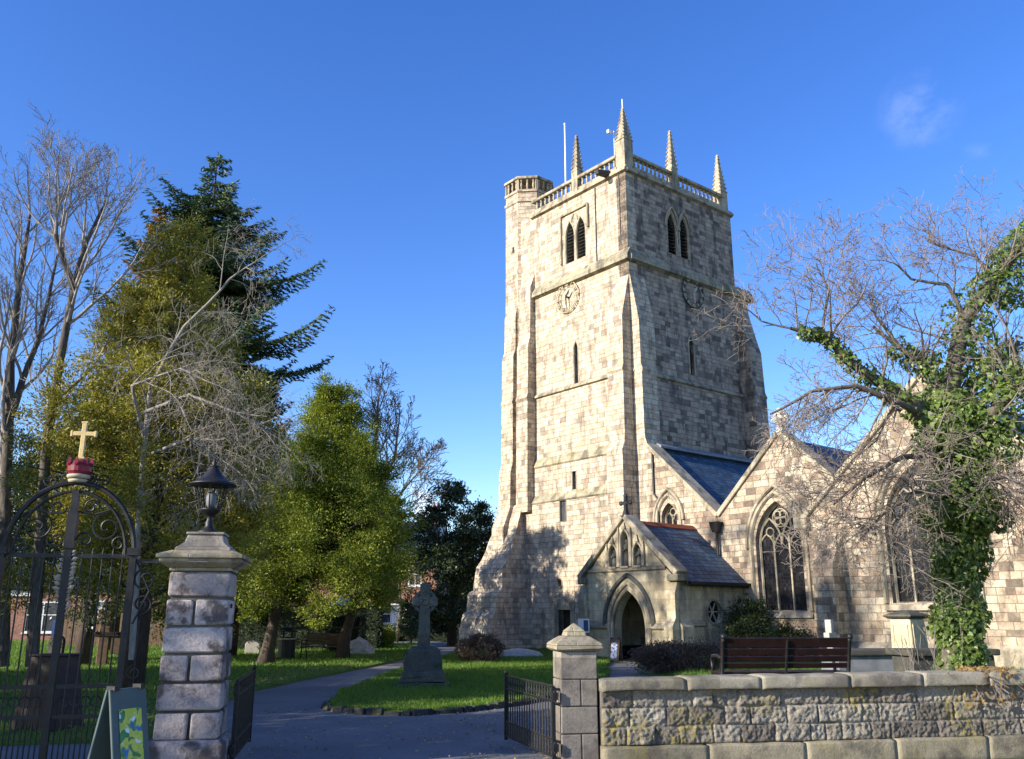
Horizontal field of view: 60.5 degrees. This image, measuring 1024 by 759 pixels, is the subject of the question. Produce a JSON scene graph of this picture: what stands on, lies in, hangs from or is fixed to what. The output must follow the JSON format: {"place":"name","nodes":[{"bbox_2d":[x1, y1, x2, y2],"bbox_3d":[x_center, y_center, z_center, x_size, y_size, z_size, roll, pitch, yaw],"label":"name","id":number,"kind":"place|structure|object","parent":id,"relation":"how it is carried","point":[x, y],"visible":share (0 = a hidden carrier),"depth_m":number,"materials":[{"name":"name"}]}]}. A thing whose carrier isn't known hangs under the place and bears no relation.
{"place":"outdoors","nodes":[
{"label":"outdoors","id":0,"kind":"place"},
{"bbox_2d":[0,640,437,745],"bbox_3d":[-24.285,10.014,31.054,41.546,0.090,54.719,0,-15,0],"label":"lawn","id":1,"kind":"structure","parent":0,"point":[263,687],"depth_m":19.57,"materials":[{"name":"green plant"}]},
{"bbox_2d":[11,653,82,730],"bbox_3d":[-6.751,4.558,12.856,0.718,1.030,0.644,-5,-16,17],"label":"gravestone","id":2,"kind":"object","parent":1,"relation":"on","point":[45,667],"visible":0.49,"depth_m":12.69,"materials":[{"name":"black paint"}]},
{"bbox_2d":[47,636,65,652],"bbox_3d":[-16.415,9.708,31.591,0.600,1.000,0.140,-3,-19,10],"label":"headstone","id":3,"kind":"object","parent":1,"relation":"on","point":[49,649],"visible":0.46,"depth_m":31.59,"materials":[{"name":"stone"}]},
{"bbox_2d":[0,142,138,666],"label":"bare tree","id":4,"kind":"object","parent":1,"relation":"on","point":[13,341],"visible":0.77,"depth_m":21.05,"materials":[{"name":"brown wood"}]},
{"bbox_2d":[0,98,184,666],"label":"bare tree","id":5,"kind":"object","parent":1,"relation":"on","point":[74,282],"visible":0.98,"depth_m":20.11,"materials":[{"name":"brown wood"}]},
{"bbox_2d":[94,605,120,664],"bbox_3d":[-13.133,8.409,28.872,1.100,1.900,0.240,4,-16,-14],"label":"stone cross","id":6,"kind":"object","parent":1,"relation":"on","point":[108,634],"visible":0.52,"depth_m":28.72,"materials":[{"name":"brown wood"}]},
{"bbox_2d":[0,352,216,664],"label":"holm oak","id":7,"kind":"object","parent":1,"relation":"on","point":[87,641],"visible":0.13,"depth_m":28.84,"materials":[{"name":"green plant"}]},
{"bbox_2d":[63,609,165,646],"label":"board fence","id":8,"kind":"object","parent":1,"relation":"on","point":[67,632],"visible":0.05,"depth_m":45.52,"materials":[{"name":"brown wood"}]},
{"bbox_2d":[95,206,184,649],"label":"spruce tree","id":9,"kind":"object","parent":1,"relation":"on","point":[155,219],"visible":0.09,"depth_m":44.57,"materials":[{"name":"green plant"}]},
{"bbox_2d":[0,209,297,687],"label":"cypress tree","id":10,"kind":"object","parent":1,"relation":"on","point":[118,443],"visible":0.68,"depth_m":19.56,"materials":[{"name":"green plant"}]},
{"bbox_2d":[24,152,335,626],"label":"spruce tree","id":11,"kind":"object","parent":1,"relation":"on","point":[222,202],"visible":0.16,"depth_m":45.68,"materials":[{"name":"green plant"}]},
{"bbox_2d":[36,198,328,659],"bbox_3d":[-6.895,0.663,17.797,5.404,9.647,4.454,-12,-19,38],"label":"bare tree","id":12,"kind":"object","parent":1,"relation":"on","point":[144,434],"visible":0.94,"depth_m":17.50,"materials":[{"name":"grey plant"}]},
{"bbox_2d":[6,663,359,729],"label":"fallen leaves","id":13,"kind":"object","parent":1,"relation":"on","point":[234,684],"visible":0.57,"depth_m":22.03,"materials":[{"name":"brown plant"}]},
{"bbox_2d":[149,364,303,655],"bbox_3d":[-10.903,5.459,36.339,8.809,11.821,7.946,0,-15,0],"label":"holm oak","id":14,"kind":"object","parent":1,"relation":"on","point":[233,651],"visible":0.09,"depth_m":35.41,"materials":[{"name":"green plant"}]},
{"bbox_2d":[245,640,259,653],"bbox_3d":[-10.890,11.289,36.818,0.600,0.650,0.140,1,-11,-5],"label":"headstone","id":15,"kind":"object","parent":1,"relation":"on","point":[252,646],"visible":0.79,"depth_m":36.76,"materials":[{"name":"grey stone"}]},
{"bbox_2d":[278,627,296,658],"bbox_3d":[-8.353,9.775,32.580,0.680,1.160,0.680,0,-15,0],"label":"litter bin","id":16,"kind":"object","parent":1,"relation":"on","point":[286,646],"visible":0.91,"depth_m":32.34,"materials":[{"name":"black paint"}]},
{"bbox_2d":[238,603,384,649],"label":"hedge","id":17,"kind":"object","parent":1,"relation":"on","point":[374,631],"visible":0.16,"depth_m":41.25,"materials":[{"name":"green plant"}]},
{"bbox_2d":[300,632,351,657],"bbox_3d":[-6.976,9.970,32.920,1.770,0.975,0.725,-2,-15,8],"label":"park bench","id":18,"kind":"object","parent":1,"relation":"on","point":[313,638],"visible":0.89,"depth_m":33.19,"materials":[{"name":"black paint"}]},
{"bbox_2d":[233,369,433,664],"bbox_3d":[-6.242,4.599,30.268,7.226,10.360,7.239,4,-16,-15],"label":"yew tree","id":19,"kind":"object","parent":1,"relation":"on","point":[354,476],"visible":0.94,"depth_m":29.24,"materials":[{"name":"green plant"}]},
{"bbox_2d":[322,614,367,652],"bbox_3d":[-7.229,11.112,38.239,1.834,1.824,1.585,0,-15,0],"label":"hedge","id":20,"kind":"object","parent":1,"relation":"on","point":[358,622],"visible":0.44,"depth_m":37.83,"materials":[{"name":"green plant"}]},
{"bbox_2d":[350,637,374,654],"bbox_3d":[-6.361,11.069,36.365,1.478,0.731,1.023,0,-15,0],"label":"boulder","id":21,"kind":"object","parent":1,"relation":"on","point":[358,645],"visible":0.77,"depth_m":36.08,"materials":[{"name":"grey stone"}]},
{"bbox_2d":[292,433,437,658],"bbox_3d":[-6.271,6.282,33.594,6.877,8.843,5.994,0,-15,0],"label":"yew tree","id":22,"kind":"object","parent":1,"relation":"on","point":[342,651],"visible":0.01,"depth_m":32.80,"materials":[{"name":"green plant"}]},
{"bbox_2d":[378,623,401,647],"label":"shrub","id":23,"kind":"object","parent":1,"relation":"on","point":[389,638],"visible":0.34,"depth_m":43.00,"materials":[{"name":"green plant"}]},
{"bbox_2d":[390,585,419,643],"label":"conifer bush","id":24,"kind":"object","parent":1,"relation":"on","point":[407,633],"visible":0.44,"depth_m":51.78,"materials":[{"name":"green plant"}]},
{"bbox_2d":[357,361,455,602],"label":"bare tree","id":25,"kind":"object","parent":1,"relation":"on","point":[388,435],"visible":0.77,"depth_m":46.61,"materials":[{"name":"grey plant"}]},
{"bbox_2d":[0,641,660,758],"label":"path","id":26,"kind":"structure","parent":0,"point":[312,695],"depth_m":12.93,"materials":[{"name":"grey asphalt"}]},
{"bbox_2d":[0,421,160,758],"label":"ornate gate","id":27,"kind":"structure","parent":26,"relation":"on","point":[79,468],"depth_m":9.46,"materials":[{"name":"black metal"}]},
{"bbox_2d":[87,683,149,758],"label":"sandwich board","id":28,"kind":"object","parent":26,"relation":"on","point":[121,730],"visible":1,"depth_m":8.11,"materials":[{"name":"green paint"}]},
{"bbox_2d":[149,532,251,758],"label":"gate pier","id":29,"kind":"structure","parent":26,"relation":"on","point":[190,719],"depth_m":9.56,"materials":[{"name":"stone"}]},
{"bbox_2d":[188,458,236,531],"bbox_3d":[-3.520,1.359,10.289,0.550,0.880,0.550,3,-15,-10],"label":"lantern","id":30,"kind":"object","parent":29,"relation":"on","point":[213,477],"visible":0.97,"depth_m":10.22,"materials":[{"name":"black paint"}]},
{"bbox_2d":[228,665,256,758],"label":"gate leaf","id":31,"kind":"object","parent":29,"relation":"attached to","point":[243,689],"visible":1,"depth_m":10.50,"materials":[{"name":"black paint"}]},
{"bbox_2d":[226,707,550,758],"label":"fallen leaves","id":32,"kind":"object","parent":26,"relation":"on","point":[421,735],"visible":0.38,"depth_m":12.45,"materials":[{"name":"brown plant"}]},
{"bbox_2d":[381,623,459,641],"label":"hedge","id":33,"kind":"object","parent":26,"relation":"on","point":[440,638],"visible":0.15,"depth_m":55.81,"materials":[{"name":"green plant"}]},
{"bbox_2d":[546,623,602,758],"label":"gate pier","id":34,"kind":"structure","parent":26,"relation":"on","point":[574,647],"depth_m":10.13,"materials":[{"name":"stone"}]},
{"bbox_2d":[504,670,558,758],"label":"gate leaf","id":35,"kind":"object","parent":34,"relation":"attached to","point":[550,745],"visible":1,"depth_m":10.75,"materials":[{"name":"black paint"}]},
{"bbox_2d":[609,638,623,660],"bbox_3d":[3.746,9.734,31.692,0.420,0.780,0.358,-12,-19,38],"label":"sandwich board","id":36,"kind":"object","parent":26,"relation":"on","point":[615,648],"visible":0.93,"depth_m":31.62,"materials":[{"name":"black paint"}]},
{"bbox_2d":[619,640,683,673],"bbox_3d":[4.110,7.964,25.187,2.077,0.971,1.591,0,-15,0],"label":"shrub","id":37,"kind":"object","parent":26,"relation":"on","point":[648,658],"visible":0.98,"depth_m":24.98,"materials":[{"name":"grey plant"}]},
{"bbox_2d":[628,637,701,670],"bbox_3d":[4.528,8.101,25.845,2.185,1.054,1.845,0,-15,0],"label":"shrub","id":38,"kind":"object","parent":26,"relation":"on","point":[658,643],"visible":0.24,"depth_m":25.67,"materials":[{"name":"green plant"}]},
{"bbox_2d":[327,647,610,711],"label":"lawn","id":39,"kind":"structure","parent":0,"point":[608,675],"depth_m":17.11,"materials":[{"name":"plant"}]},
{"bbox_2d":[395,582,449,686],"bbox_3d":[-2.050,5.967,20.453,1.240,2.420,0.840,1,-15,-4],"label":"celtic cross","id":40,"kind":"object","parent":39,"relation":"on","point":[423,662],"visible":0.97,"depth_m":20.08,"materials":[{"name":"grey stone"}]},
{"bbox_2d":[321,694,549,715],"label":"edging stones","id":41,"kind":"object","parent":39,"relation":"on","point":[339,708],"visible":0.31,"depth_m":15.20,"materials":[{"name":"grey stone"}]},
{"bbox_2d":[452,632,507,661],"bbox_3d":[-1.134,9.224,30.157,2.005,1.074,1.868,0,-15,0],"label":"clipped bush","id":42,"kind":"object","parent":39,"relation":"on","point":[465,649],"visible":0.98,"depth_m":29.82,"materials":[{"name":"brown plant"}]},
{"bbox_2d":[500,648,542,656],"bbox_3d":[0.205,10.434,33.437,2.021,0.377,1.115,0,-15,0],"label":"boulder","id":43,"kind":"object","parent":39,"relation":"on","point":[516,652],"visible":0.66,"depth_m":33.10,"materials":[{"name":"grey stone"}]},
{"bbox_2d":[0,0,1023,548],"label":"sky","id":44,"kind":"structure","parent":0,"point":[392,132],"materials":[{"name":"blue"}]},
{"bbox_2d":[609,658,820,675],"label":"terrace","id":45,"kind":"structure","parent":0,"point":[682,671],"depth_m":25.06,"materials":[{"name":"grey stone"}]},
{"bbox_2d":[664,635,734,670],"bbox_3d":[5.201,7.700,24.593,2.043,1.075,1.827,13,-20,-40],"label":"shrub","id":46,"kind":"object","parent":45,"relation":"on","point":[694,649],"visible":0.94,"depth_m":24.48,"materials":[{"name":"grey plant"}]},
{"bbox_2d":[717,614,764,655],"bbox_3d":[8.155,9.105,30.766,2.114,1.745,1.873,-11,-18,35],"label":"tall shrub","id":47,"kind":"object","parent":45,"relation":"on","point":[739,628],"visible":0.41,"depth_m":30.72,"materials":[{"name":"green plant"}]},
{"bbox_2d":[717,596,776,655],"bbox_3d":[8.518,8.993,31.708,2.248,2.452,2.308,0,-15,0],"label":"tall shrub","id":48,"kind":"object","parent":45,"relation":"on","point":[749,606],"visible":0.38,"depth_m":31.57,"materials":[{"name":"green plant"}]},
{"bbox_2d":[710,634,852,674],"bbox_3d":[3.799,4.087,12.387,1.880,0.975,0.725,1,-15,-4],"label":"park bench","id":49,"kind":"object","parent":45,"relation":"on","point":[838,649],"visible":0.83,"depth_m":12.21,"materials":[{"name":"brown wood"}]},
{"bbox_2d":[746,615,817,655],"bbox_3d":[9.332,8.938,30.278,2.472,1.618,1.828,-3,-15,12],"label":"shrub","id":50,"kind":"object","parent":45,"relation":"on","point":[787,631],"visible":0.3,"depth_m":30.12,"materials":[{"name":"green plant"}]},
{"bbox_2d":[634,660,1023,675],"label":"grass","id":51,"kind":"structure","parent":45,"relation":"on","point":[694,672],"depth_m":24.22,"materials":[{"name":"green plant"}]},
{"bbox_2d":[824,620,836,637],"bbox_3d":[8.181,6.855,22.492,0.400,1.350,0.500,-12,-19,38],"label":"gravestone","id":52,"kind":"object","parent":45,"relation":"on","point":[829,630],"visible":0.42,"depth_m":22.54,"materials":[{"name":"white stone"}]},
{"bbox_2d":[690,166,1023,670],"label":"ivy clad tree","id":53,"kind":"object","parent":45,"relation":"on","point":[954,428],"visible":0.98,"depth_m":14.95,"materials":[{"name":"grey plant"}]},
{"bbox_2d":[821,648,893,671],"bbox_3d":[7.591,6.041,18.569,2.000,0.650,0.900,2,-15,-8],"label":"chest tomb","id":54,"kind":"object","parent":45,"relation":"on","point":[869,659],"visible":0.16,"depth_m":18.20,"materials":[{"name":"stone"}]},
{"bbox_2d":[883,610,929,647],"bbox_3d":[9.335,6.212,20.594,0.900,1.550,0.900,8,-17,-29],"label":"pedestal tomb","id":55,"kind":"object","parent":45,"relation":"on","point":[904,623],"visible":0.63,"depth_m":20.48,"materials":[{"name":"stone"}]},
{"bbox_2d":[889,625,962,671],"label":"dry stalks","id":56,"kind":"object","parent":45,"relation":"on","point":[934,658],"visible":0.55,"depth_m":13.04,"materials":[{"name":"brown plant"}]},
{"bbox_2d":[885,648,999,671],"bbox_3d":[8.243,5.490,16.750,1.900,0.680,0.800,3,-15,-10],"label":"chest tomb","id":57,"kind":"object","parent":45,"relation":"on","point":[897,660],"visible":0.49,"depth_m":16.49,"materials":[{"name":"stone"}]},
{"bbox_2d":[444,625,1023,758],"bbox_3d":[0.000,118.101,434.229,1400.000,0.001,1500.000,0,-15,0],"label":"ground","id":58,"kind":"structure","parent":0,"point":[1000,758],"depth_m":10.67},
{"bbox_2d":[10,553,163,640],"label":"brick house","id":59,"kind":"structure","parent":58,"relation":"on","point":[19,622],"depth_m":58.63,"materials":[{"name":"brick"}]},
{"bbox_2d":[21,602,57,633],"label":"window","id":60,"kind":"structure","parent":59,"relation":"in","point":[49,623],"depth_m":58.72,"materials":[{"name":"white paint"}]},
{"bbox_2d":[312,579,371,608],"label":"brick house","id":61,"kind":"structure","parent":58,"relation":"on","point":[333,593],"depth_m":63.87,"materials":[{"name":"brick"}]},
{"bbox_2d":[373,502,447,626],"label":"brick house","id":62,"kind":"structure","parent":58,"relation":"on","point":[390,618],"depth_m":65.08,"materials":[{"name":"brick"}]},
{"bbox_2d":[374,607,391,624],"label":"window","id":63,"kind":"structure","parent":62,"relation":"in","point":[387,618],"depth_m":64.64,"materials":[{"name":"glass"}]},
{"bbox_2d":[408,565,421,586],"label":"window","id":64,"kind":"structure","parent":62,"relation":"in","point":[417,584],"depth_m":65.25,"materials":[{"name":"white paint"}]},
{"bbox_2d":[386,542,447,641],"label":"autumn tree","id":65,"kind":"object","parent":58,"relation":"on","point":[397,629],"visible":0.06,"depth_m":56.05,"materials":[{"name":"brown plant"}]},
{"bbox_2d":[400,475,496,645],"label":"holly tree","id":66,"kind":"object","parent":58,"relation":"on","point":[465,539],"visible":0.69,"depth_m":48.28,"materials":[{"name":"green plant"}]},
{"bbox_2d":[446,547,483,628],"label":"distant tree","id":67,"kind":"object","parent":58,"relation":"on","point":[459,601],"visible":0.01,"depth_m":87.86,"materials":[{"name":"green plant"}]},
{"bbox_2d":[458,99,1023,668],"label":"church","id":68,"kind":"structure","parent":58,"relation":"on","point":[638,487],"depth_m":40.78,"materials":[{"name":"stone"}]},
{"bbox_2d":[578,619,589,632],"bbox_3d":[2.698,9.691,32.690,0.098,1.500,0.600,12,-19,-38],"label":"notice board","id":69,"kind":"object","parent":68,"relation":"attached to","point":[583,624],"visible":0.69,"depth_m":32.73,"materials":[{"name":"white paper"}]},
{"bbox_2d":[596,669,1023,758],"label":"boundary wall","id":70,"kind":"structure","parent":58,"relation":"on","point":[918,714],"depth_m":10.44,"materials":[{"name":"stone"}]},
{"bbox_2d":[941,657,1023,709],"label":"ivy trail","id":71,"kind":"object","parent":70,"relation":"on","point":[975,668],"visible":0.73,"depth_m":10.87,"materials":[{"name":"brown plant"}]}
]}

